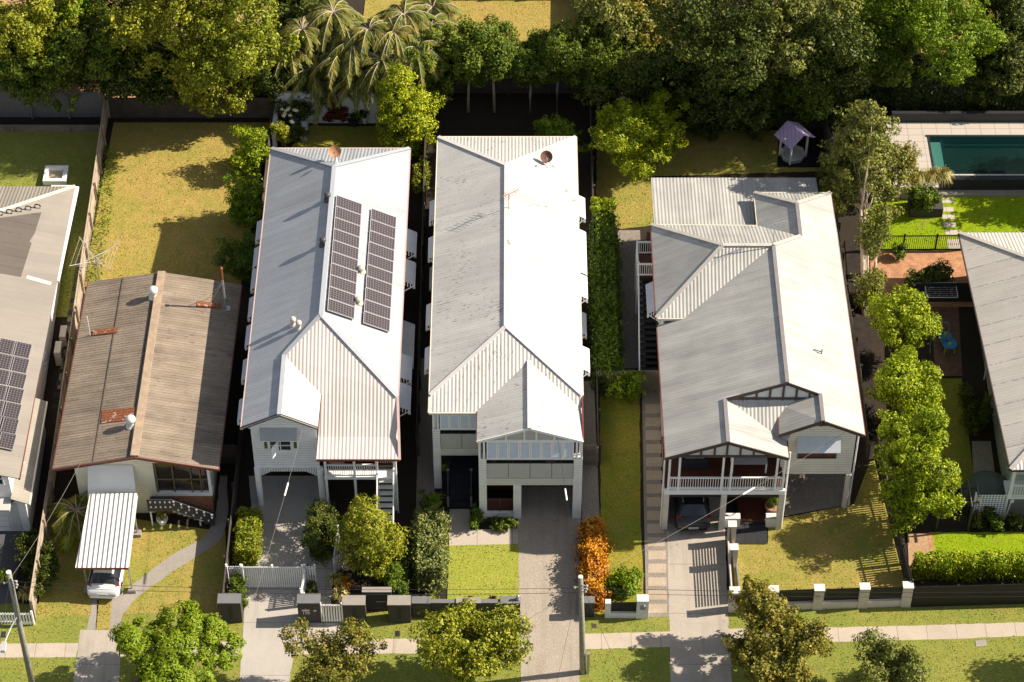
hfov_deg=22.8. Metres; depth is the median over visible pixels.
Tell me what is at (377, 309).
solar panel
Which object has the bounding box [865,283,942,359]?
lime tree
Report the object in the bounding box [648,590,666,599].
path pad
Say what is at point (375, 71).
palm
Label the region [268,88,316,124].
shrub
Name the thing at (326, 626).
paved entry
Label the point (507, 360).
house
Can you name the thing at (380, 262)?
solar panel
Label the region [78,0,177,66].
backdrop tree
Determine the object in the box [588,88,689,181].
garden tree
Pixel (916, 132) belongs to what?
pool deck
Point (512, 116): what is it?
ground
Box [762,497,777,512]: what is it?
potted plant
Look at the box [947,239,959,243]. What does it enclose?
stepping stone
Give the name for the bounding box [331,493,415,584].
garden tree
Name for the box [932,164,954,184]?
ornamental grass
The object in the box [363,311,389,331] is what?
solar panel
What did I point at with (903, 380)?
lime tree
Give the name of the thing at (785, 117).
paling fence
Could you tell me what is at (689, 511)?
parked car
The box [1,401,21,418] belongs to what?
solar panel
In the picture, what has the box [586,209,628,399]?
hedge
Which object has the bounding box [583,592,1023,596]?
power line
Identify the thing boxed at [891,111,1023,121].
retaining wall
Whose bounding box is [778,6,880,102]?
backdrop tree
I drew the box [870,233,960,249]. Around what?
pool fence
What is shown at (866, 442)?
paling fence
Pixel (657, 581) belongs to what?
path pad
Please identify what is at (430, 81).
screen tree
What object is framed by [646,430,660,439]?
path pad
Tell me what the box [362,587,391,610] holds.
niche wall
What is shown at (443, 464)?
strappy plant
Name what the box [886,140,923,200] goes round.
shrub
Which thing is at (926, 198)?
shrub
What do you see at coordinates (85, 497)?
garden palm
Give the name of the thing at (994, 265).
house
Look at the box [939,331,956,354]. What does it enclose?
water table
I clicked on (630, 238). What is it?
side gravel
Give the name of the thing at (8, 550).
driveway
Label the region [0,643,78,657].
footpath
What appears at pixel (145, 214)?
lawn
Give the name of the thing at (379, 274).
solar panel
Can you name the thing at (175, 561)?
path
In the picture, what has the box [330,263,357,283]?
solar panel
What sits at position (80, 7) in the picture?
backdrop tree
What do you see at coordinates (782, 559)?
front lawn
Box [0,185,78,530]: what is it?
house
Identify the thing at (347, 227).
solar panel
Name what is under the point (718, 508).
power line
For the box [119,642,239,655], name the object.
footpath
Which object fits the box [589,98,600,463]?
paling fence
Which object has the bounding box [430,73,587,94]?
paling fence
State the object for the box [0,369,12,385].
solar panel
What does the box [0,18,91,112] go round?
backdrop tree
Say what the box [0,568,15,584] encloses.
strappy plant
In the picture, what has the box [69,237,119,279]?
rotary clothesline
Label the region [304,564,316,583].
picket fence
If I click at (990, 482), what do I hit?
netted frame
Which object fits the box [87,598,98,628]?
wheel strip
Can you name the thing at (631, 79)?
screen tree
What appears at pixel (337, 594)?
strappy plant
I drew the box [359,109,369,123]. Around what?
potted plant
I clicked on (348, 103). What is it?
garden wall
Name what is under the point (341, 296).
solar panel
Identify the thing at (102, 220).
weeds along fence
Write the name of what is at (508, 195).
tv antenna
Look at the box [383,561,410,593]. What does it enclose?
shrub
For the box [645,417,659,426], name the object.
path pad
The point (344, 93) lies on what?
palm
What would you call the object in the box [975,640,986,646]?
service cover
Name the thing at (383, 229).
solar panel
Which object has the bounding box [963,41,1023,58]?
paling fence
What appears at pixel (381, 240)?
solar panel
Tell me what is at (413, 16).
palm
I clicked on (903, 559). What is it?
picket fence
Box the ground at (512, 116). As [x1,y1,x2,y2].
[0,0,1023,611]
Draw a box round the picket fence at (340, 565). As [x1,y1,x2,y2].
[333,546,347,572]
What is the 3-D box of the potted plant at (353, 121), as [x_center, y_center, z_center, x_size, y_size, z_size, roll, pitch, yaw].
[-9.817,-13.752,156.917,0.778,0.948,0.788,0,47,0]
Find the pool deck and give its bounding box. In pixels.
[883,122,1023,198]
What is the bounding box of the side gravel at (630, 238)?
[618,230,645,367]
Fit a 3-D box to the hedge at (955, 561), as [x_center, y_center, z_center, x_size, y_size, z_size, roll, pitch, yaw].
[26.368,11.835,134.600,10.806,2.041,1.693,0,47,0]
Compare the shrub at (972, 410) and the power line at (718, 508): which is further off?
the shrub at (972, 410)
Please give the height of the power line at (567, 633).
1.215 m
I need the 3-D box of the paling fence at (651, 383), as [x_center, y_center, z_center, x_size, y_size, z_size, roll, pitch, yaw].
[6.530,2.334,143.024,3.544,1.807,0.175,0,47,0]
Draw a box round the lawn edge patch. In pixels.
[96,598,111,628]
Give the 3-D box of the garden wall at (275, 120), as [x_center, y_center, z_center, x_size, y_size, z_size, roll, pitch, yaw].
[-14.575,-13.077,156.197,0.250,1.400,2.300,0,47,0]
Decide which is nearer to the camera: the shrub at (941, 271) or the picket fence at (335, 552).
the picket fence at (335, 552)
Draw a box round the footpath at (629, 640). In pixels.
[585,631,669,648]
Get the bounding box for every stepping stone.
[942,198,953,202]
[942,215,954,218]
[943,207,953,211]
[943,222,955,226]
[945,230,957,234]
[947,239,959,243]
[949,244,960,248]
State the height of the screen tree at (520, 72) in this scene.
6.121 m
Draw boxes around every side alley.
[416,358,434,510]
[582,381,598,521]
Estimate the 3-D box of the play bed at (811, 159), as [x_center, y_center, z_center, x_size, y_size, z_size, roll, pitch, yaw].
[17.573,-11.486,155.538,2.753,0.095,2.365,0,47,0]
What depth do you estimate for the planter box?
151.82 m
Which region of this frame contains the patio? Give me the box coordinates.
[870,251,972,306]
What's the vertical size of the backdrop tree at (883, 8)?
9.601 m
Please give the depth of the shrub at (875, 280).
145.83 m
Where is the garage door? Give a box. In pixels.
[0,512,10,530]
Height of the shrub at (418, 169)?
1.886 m
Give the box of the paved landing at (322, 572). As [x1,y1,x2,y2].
[308,557,333,604]
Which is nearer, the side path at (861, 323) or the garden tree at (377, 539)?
the garden tree at (377, 539)
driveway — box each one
[0,531,27,603]
[73,630,119,681]
[239,476,326,681]
[517,486,580,681]
[666,497,731,681]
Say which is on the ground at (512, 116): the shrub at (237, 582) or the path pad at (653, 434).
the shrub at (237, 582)
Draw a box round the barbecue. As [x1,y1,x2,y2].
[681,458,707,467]
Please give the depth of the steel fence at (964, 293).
147.20 m
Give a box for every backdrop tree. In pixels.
[0,0,79,87]
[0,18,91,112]
[44,0,103,37]
[48,0,154,97]
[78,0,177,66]
[98,35,190,107]
[102,0,241,109]
[166,0,303,89]
[170,27,265,117]
[238,38,290,105]
[266,0,345,39]
[566,38,663,108]
[569,0,656,57]
[609,41,729,112]
[615,0,700,72]
[643,0,777,94]
[670,51,783,133]
[735,0,864,78]
[760,42,845,122]
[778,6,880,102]
[830,0,905,27]
[839,8,920,86]
[858,0,943,56]
[896,0,1007,85]
[962,44,1023,105]
[965,0,1023,70]
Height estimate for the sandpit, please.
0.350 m
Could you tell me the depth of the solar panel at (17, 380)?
137.18 m
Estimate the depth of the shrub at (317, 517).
135.41 m
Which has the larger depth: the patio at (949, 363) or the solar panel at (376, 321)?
the patio at (949, 363)
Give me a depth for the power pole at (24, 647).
125.75 m
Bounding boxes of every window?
[0,476,4,484]
[42,350,47,372]
[262,441,269,449]
[269,441,292,450]
[292,440,298,449]
[797,453,836,458]
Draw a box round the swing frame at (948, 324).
[930,322,949,352]
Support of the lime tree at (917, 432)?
on the ground at (512, 116)
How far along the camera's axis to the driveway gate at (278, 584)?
133.91 m
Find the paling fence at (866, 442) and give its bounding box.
[823,118,870,463]
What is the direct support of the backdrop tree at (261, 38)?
on the ground at (512, 116)
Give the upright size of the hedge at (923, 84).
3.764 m
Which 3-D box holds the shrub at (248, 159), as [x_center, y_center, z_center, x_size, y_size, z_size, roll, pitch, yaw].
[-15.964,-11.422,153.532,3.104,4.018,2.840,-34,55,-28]
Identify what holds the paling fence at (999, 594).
on the ground at (512, 116)
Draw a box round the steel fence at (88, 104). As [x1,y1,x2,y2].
[0,92,103,118]
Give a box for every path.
[116,476,227,626]
[449,509,517,544]
[845,238,875,456]
[972,441,994,473]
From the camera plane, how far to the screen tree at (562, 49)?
153.54 m
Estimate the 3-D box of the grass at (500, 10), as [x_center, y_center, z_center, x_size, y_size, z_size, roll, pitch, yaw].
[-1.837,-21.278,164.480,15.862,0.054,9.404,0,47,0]
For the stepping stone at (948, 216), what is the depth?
152.07 m
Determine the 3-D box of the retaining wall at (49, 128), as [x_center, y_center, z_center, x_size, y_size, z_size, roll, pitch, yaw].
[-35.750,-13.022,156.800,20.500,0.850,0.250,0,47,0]
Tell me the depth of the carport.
134.03 m
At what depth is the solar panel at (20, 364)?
137.94 m
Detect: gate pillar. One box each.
[217,593,242,622]
[297,593,321,622]
[342,595,366,622]
[387,595,410,622]
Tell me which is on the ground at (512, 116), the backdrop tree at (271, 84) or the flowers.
the backdrop tree at (271, 84)
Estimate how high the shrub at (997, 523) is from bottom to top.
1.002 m
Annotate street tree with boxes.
[108,599,246,681]
[277,616,387,681]
[407,596,534,681]
[721,581,834,681]
[727,574,785,611]
[851,626,932,681]
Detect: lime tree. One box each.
[864,343,944,419]
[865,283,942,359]
[872,403,950,477]
[877,444,966,536]
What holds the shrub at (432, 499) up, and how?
on the ground at (512, 116)
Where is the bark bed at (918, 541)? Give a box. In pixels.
[907,533,931,571]
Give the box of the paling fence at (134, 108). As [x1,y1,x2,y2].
[106,98,274,117]
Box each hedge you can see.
[230,506,264,566]
[406,504,453,595]
[571,512,614,615]
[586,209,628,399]
[888,53,1023,112]
[910,546,1023,583]
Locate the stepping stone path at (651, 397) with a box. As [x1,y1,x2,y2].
[642,391,668,616]
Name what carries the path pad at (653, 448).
on the stepping stone path at (651, 397)
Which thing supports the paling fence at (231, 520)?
on the ground at (512, 116)
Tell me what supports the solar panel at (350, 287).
attached to the house at (335, 386)
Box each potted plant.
[155,511,170,525]
[347,112,359,126]
[354,110,364,123]
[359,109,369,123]
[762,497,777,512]
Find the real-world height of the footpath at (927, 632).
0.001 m
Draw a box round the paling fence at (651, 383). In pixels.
[597,370,658,392]
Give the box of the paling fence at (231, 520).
[222,108,272,592]
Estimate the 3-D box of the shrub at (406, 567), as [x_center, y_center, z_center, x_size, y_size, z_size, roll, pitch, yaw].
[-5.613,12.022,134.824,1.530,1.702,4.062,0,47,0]
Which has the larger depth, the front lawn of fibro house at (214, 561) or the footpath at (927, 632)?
the front lawn of fibro house at (214, 561)
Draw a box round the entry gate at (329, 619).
[320,602,342,621]
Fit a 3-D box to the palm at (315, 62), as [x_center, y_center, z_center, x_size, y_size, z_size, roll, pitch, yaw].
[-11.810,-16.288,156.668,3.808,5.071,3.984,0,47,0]
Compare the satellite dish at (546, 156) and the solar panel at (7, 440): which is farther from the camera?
the satellite dish at (546, 156)
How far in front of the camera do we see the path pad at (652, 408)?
142.83 m
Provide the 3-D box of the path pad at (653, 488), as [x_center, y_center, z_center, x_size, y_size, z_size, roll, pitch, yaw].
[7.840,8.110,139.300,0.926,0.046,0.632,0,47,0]
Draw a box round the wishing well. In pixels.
[774,121,814,164]
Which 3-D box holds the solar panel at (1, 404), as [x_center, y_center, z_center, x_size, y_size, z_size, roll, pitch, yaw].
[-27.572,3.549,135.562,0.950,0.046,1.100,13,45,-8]
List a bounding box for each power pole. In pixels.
[0,570,34,681]
[573,575,589,674]
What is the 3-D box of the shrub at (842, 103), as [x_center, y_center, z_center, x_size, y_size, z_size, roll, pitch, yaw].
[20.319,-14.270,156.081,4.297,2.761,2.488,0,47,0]
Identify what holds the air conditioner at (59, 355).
on the gravel left alley at (69, 319)
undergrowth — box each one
[0,19,276,92]
[599,5,905,109]
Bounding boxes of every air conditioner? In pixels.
[54,341,64,365]
[59,325,68,346]
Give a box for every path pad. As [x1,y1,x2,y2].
[645,404,659,413]
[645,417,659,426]
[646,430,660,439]
[646,444,660,452]
[646,457,661,465]
[646,470,661,479]
[646,484,661,492]
[647,497,660,505]
[647,511,660,519]
[647,524,663,532]
[647,537,664,545]
[648,550,665,559]
[648,564,665,572]
[648,577,666,585]
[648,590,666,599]
[648,604,666,612]
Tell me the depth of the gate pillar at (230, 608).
132.20 m
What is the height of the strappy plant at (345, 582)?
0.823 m
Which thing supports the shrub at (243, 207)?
on the ground at (512, 116)
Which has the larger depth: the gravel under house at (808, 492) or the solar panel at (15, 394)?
the gravel under house at (808, 492)
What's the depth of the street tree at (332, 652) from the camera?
127.48 m
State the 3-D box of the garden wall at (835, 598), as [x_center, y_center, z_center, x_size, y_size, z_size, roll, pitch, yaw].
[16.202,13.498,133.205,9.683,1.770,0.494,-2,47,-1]
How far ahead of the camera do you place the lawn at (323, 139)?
156.49 m
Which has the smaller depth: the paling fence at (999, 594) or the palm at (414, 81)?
the paling fence at (999, 594)
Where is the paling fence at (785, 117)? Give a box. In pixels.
[592,110,816,127]
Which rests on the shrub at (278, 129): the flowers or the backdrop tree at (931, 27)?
the flowers
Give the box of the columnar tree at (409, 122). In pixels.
[371,63,445,159]
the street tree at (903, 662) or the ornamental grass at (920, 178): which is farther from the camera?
the ornamental grass at (920, 178)
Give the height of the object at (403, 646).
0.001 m
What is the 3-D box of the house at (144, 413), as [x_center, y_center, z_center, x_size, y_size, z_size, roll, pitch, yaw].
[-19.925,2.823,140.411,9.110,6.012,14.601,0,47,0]
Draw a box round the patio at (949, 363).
[932,307,962,375]
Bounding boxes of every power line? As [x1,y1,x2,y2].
[12,462,80,575]
[17,586,579,594]
[31,582,557,589]
[256,425,303,592]
[557,587,577,679]
[558,443,578,571]
[582,586,623,678]
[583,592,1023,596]
[584,432,844,580]
[596,588,968,592]
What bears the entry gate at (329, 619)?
attached to the gate pillar at (308, 605)
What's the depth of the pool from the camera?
153.25 m
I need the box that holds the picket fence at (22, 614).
[0,611,34,624]
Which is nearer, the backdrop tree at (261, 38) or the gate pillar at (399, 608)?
the gate pillar at (399, 608)
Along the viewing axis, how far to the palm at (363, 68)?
154.09 m
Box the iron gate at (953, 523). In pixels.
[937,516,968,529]
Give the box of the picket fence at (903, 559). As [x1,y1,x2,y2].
[873,437,913,582]
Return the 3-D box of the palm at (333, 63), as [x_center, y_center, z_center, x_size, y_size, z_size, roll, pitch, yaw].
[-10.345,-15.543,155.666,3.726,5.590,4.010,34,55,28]
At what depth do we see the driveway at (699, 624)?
133.96 m
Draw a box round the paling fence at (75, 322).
[29,99,109,620]
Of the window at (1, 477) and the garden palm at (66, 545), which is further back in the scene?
the garden palm at (66, 545)
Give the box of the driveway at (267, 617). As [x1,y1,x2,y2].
[239,476,326,681]
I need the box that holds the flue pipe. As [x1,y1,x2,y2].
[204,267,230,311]
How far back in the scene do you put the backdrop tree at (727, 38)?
148.06 m
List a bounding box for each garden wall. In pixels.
[272,108,278,147]
[274,91,391,122]
[412,595,520,616]
[584,596,594,616]
[605,594,648,618]
[726,520,738,585]
[728,581,913,612]
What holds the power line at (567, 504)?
attached to the power pole at (584, 668)
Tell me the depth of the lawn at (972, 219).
151.88 m
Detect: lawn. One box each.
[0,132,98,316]
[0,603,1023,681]
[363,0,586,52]
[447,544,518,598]
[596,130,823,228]
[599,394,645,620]
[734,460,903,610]
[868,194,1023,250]
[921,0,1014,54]
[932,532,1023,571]
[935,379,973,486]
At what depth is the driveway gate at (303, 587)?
133.61 m
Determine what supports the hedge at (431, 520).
on the ground at (512, 116)
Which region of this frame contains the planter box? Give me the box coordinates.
[907,195,942,216]
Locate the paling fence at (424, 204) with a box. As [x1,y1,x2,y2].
[415,90,429,456]
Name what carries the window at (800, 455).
in the house at (755, 355)
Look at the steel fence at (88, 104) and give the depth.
157.15 m
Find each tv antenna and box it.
[499,187,520,208]
[765,219,789,245]
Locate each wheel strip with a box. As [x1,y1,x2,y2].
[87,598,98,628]
[110,576,123,628]
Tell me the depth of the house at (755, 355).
137.19 m
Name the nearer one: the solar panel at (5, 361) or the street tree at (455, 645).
the street tree at (455, 645)
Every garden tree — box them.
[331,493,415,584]
[533,112,592,153]
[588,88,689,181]
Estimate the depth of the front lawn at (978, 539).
136.81 m
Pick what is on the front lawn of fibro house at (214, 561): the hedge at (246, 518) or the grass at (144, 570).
the grass at (144, 570)
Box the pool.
[926,135,1023,196]
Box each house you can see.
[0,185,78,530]
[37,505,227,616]
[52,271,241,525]
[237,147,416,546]
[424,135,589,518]
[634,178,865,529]
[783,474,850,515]
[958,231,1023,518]
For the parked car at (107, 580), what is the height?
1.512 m
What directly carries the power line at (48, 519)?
attached to the power pole at (24, 647)
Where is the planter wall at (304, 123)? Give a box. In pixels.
[300,118,308,139]
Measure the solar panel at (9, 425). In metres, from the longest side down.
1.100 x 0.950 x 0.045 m
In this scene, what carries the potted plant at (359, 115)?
on the ground at (512, 116)
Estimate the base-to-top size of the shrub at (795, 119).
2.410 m
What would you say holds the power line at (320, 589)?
attached to the power pole at (24, 647)
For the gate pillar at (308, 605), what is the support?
on the ground at (512, 116)
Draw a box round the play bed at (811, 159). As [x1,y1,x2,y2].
[777,140,819,166]
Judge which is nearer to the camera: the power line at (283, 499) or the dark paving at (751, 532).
the power line at (283, 499)
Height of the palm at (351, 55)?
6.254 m
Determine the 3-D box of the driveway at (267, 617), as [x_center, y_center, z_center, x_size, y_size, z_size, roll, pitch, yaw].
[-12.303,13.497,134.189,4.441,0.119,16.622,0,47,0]
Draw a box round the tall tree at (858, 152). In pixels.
[816,98,910,315]
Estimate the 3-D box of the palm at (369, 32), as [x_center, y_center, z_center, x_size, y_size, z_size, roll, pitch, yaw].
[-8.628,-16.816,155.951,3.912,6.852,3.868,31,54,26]
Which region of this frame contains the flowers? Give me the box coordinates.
[280,106,298,123]
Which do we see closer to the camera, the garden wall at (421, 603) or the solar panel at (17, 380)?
the garden wall at (421, 603)
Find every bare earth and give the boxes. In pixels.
[0,0,274,97]
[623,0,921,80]
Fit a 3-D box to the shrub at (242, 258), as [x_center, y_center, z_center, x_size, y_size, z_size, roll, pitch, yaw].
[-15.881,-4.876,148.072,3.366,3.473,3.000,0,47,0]
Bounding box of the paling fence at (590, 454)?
[583,445,598,466]
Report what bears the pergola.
on the ground at (512, 116)
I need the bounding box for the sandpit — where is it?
[43,165,68,184]
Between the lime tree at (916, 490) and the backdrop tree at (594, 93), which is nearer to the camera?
the lime tree at (916, 490)
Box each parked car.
[87,570,124,598]
[674,497,710,531]
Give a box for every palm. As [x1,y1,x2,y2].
[47,494,87,545]
[51,522,82,554]
[80,490,87,502]
[265,42,321,80]
[276,15,331,80]
[281,59,342,106]
[295,41,340,87]
[303,0,364,67]
[304,76,354,126]
[309,48,365,91]
[313,16,367,65]
[326,33,374,76]
[327,66,380,112]
[336,59,382,102]
[340,15,388,56]
[357,49,406,125]
[369,17,422,64]
[370,74,418,107]
[374,0,437,88]
[391,36,449,90]
[412,0,464,27]
[417,13,457,85]
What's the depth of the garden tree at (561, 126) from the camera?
152.47 m
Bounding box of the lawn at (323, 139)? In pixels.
[291,126,428,152]
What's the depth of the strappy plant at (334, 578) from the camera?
134.32 m
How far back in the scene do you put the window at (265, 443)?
135.13 m
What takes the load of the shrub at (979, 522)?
on the ground at (512, 116)
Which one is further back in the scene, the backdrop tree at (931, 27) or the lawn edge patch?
the backdrop tree at (931, 27)
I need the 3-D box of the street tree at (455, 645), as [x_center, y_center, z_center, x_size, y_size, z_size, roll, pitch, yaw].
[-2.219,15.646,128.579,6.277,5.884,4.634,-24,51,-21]
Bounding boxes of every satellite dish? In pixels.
[329,145,342,162]
[540,150,553,169]
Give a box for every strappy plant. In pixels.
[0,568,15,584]
[16,582,29,602]
[326,572,342,588]
[330,584,348,602]
[336,574,354,588]
[432,457,449,471]
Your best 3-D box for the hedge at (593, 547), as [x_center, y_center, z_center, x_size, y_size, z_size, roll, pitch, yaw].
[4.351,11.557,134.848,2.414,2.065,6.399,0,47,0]
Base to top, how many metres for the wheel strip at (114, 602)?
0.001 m
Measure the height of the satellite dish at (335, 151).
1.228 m
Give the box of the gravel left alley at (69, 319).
[57,256,87,388]
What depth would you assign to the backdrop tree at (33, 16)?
152.63 m
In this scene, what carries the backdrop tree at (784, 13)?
on the ground at (512, 116)
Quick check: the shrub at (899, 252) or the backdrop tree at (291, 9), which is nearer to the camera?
the shrub at (899, 252)
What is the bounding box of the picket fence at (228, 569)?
[225,564,241,583]
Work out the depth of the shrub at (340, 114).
156.56 m
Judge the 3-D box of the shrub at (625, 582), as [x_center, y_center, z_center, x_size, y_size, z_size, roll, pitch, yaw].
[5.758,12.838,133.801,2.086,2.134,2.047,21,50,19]
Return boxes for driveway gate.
[241,564,303,587]
[299,570,306,592]
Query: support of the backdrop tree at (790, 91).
on the ground at (512, 116)
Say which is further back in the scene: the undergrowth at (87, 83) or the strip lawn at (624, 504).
the undergrowth at (87, 83)
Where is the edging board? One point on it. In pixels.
(738, 580)
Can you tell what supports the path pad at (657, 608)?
on the stepping stone path at (651, 397)
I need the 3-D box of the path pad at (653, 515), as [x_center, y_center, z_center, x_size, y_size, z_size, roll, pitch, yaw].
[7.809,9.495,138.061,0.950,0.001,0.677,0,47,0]
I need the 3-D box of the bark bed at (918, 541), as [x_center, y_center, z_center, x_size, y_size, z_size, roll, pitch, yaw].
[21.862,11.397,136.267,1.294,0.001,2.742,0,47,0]
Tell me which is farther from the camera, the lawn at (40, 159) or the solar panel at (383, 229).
the lawn at (40, 159)
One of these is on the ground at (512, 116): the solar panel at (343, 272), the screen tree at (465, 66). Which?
the screen tree at (465, 66)
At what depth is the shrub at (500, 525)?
137.10 m
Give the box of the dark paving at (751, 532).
[735,522,767,543]
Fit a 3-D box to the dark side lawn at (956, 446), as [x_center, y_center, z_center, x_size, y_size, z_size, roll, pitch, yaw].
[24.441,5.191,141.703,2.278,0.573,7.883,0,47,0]
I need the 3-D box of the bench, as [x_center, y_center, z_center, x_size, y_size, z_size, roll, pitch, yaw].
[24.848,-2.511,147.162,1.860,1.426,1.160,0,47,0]
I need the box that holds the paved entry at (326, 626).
[295,623,351,645]
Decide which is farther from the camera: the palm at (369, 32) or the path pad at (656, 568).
the palm at (369, 32)
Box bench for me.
[925,282,957,297]
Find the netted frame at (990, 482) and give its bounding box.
[961,471,1005,516]
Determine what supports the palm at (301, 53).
on the ground at (512, 116)
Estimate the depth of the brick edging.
136.80 m
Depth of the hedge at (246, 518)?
135.59 m
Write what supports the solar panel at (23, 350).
attached to the house at (35, 224)
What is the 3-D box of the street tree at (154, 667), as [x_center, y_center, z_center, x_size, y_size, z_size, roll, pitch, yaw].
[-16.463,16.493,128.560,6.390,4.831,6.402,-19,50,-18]
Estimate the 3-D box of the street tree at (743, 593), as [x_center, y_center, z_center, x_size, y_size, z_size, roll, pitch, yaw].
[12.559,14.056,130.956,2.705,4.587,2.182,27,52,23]
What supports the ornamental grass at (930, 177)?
on the pool deck
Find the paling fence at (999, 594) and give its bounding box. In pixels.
[911,583,1023,606]
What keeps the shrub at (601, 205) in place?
on the ground at (512, 116)
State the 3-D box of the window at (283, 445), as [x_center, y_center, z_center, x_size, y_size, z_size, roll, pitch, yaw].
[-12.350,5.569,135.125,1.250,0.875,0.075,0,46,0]
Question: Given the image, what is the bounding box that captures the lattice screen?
[972,492,1009,517]
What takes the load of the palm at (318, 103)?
on the ground at (512, 116)
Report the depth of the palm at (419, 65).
153.22 m
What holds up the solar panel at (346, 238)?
attached to the house at (335, 386)
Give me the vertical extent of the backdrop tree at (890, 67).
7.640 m
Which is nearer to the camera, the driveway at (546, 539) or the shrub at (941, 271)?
the driveway at (546, 539)
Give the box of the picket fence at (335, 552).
[333,526,339,573]
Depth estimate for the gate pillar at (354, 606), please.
132.25 m
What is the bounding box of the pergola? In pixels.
[933,480,980,530]
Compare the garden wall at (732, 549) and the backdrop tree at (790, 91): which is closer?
the garden wall at (732, 549)
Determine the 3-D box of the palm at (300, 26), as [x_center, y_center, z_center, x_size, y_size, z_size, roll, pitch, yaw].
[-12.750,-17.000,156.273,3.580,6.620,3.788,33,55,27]
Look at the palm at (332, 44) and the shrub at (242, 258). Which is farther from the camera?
the palm at (332, 44)
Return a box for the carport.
[75,493,141,593]
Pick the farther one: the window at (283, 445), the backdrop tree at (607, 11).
the backdrop tree at (607, 11)
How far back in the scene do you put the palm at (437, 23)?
155.35 m
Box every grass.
[38,516,225,615]
[365,0,572,39]
[907,169,927,188]
[923,165,942,187]
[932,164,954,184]
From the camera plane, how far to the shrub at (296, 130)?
155.70 m
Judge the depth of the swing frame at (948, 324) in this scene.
145.06 m
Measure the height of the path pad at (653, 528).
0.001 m
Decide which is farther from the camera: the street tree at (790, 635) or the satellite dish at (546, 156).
the satellite dish at (546, 156)
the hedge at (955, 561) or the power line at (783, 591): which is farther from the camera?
the hedge at (955, 561)
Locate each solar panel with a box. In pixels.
[0,338,16,355]
[0,353,14,370]
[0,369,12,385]
[0,384,9,400]
[0,400,6,415]
[0,417,18,434]
[0,431,16,449]
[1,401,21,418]
[4,386,24,403]
[6,371,26,388]
[9,356,29,373]
[12,341,32,358]
[327,298,354,318]
[328,286,355,306]
[329,274,356,294]
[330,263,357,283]
[331,251,357,271]
[332,240,358,259]
[333,229,359,248]
[334,217,360,236]
[335,206,360,225]
[336,195,361,214]
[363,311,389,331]
[364,299,390,319]
[365,288,391,307]
[366,264,392,284]
[366,276,391,295]
[367,253,393,272]
[368,242,394,261]
[369,231,394,250]
[370,208,396,227]
[370,219,395,238]
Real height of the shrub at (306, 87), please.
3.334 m
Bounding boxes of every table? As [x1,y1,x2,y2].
[730,458,767,472]
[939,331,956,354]
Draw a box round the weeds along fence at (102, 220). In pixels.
[85,145,119,281]
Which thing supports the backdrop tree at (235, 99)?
on the ground at (512, 116)
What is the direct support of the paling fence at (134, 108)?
on the ground at (512, 116)
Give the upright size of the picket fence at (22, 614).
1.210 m
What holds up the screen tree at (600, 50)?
on the ground at (512, 116)
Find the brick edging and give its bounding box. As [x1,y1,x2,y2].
[928,532,934,570]
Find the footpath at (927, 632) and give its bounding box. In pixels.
[729,622,1023,641]
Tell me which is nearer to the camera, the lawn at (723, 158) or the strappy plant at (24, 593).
the strappy plant at (24, 593)
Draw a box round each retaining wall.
[0,125,99,132]
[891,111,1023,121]
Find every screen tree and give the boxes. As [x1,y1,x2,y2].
[406,24,456,111]
[441,14,498,112]
[466,13,535,112]
[505,27,563,112]
[527,17,587,112]
[559,15,629,109]
[596,26,650,97]
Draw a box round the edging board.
[733,542,740,590]
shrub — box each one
[10,528,38,574]
[27,540,59,597]
[211,229,259,281]
[222,171,264,229]
[226,124,273,177]
[226,571,250,609]
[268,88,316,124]
[269,120,291,145]
[285,70,312,103]
[288,122,309,142]
[300,496,339,566]
[305,580,318,592]
[322,101,348,122]
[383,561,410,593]
[394,534,416,593]
[411,158,431,193]
[413,488,444,514]
[417,593,439,616]
[468,502,484,531]
[489,515,518,531]
[589,196,616,225]
[599,563,643,598]
[605,367,647,404]
[676,99,735,141]
[728,94,782,140]
[779,96,845,128]
[818,84,865,128]
[849,266,888,310]
[852,206,894,271]
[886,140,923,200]
[890,240,908,260]
[904,180,943,211]
[904,257,956,290]
[954,382,985,435]
[970,509,987,531]
[977,389,994,428]
[981,506,998,521]
[986,512,1004,530]
[1008,511,1023,530]
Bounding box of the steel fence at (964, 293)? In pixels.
[913,283,972,303]

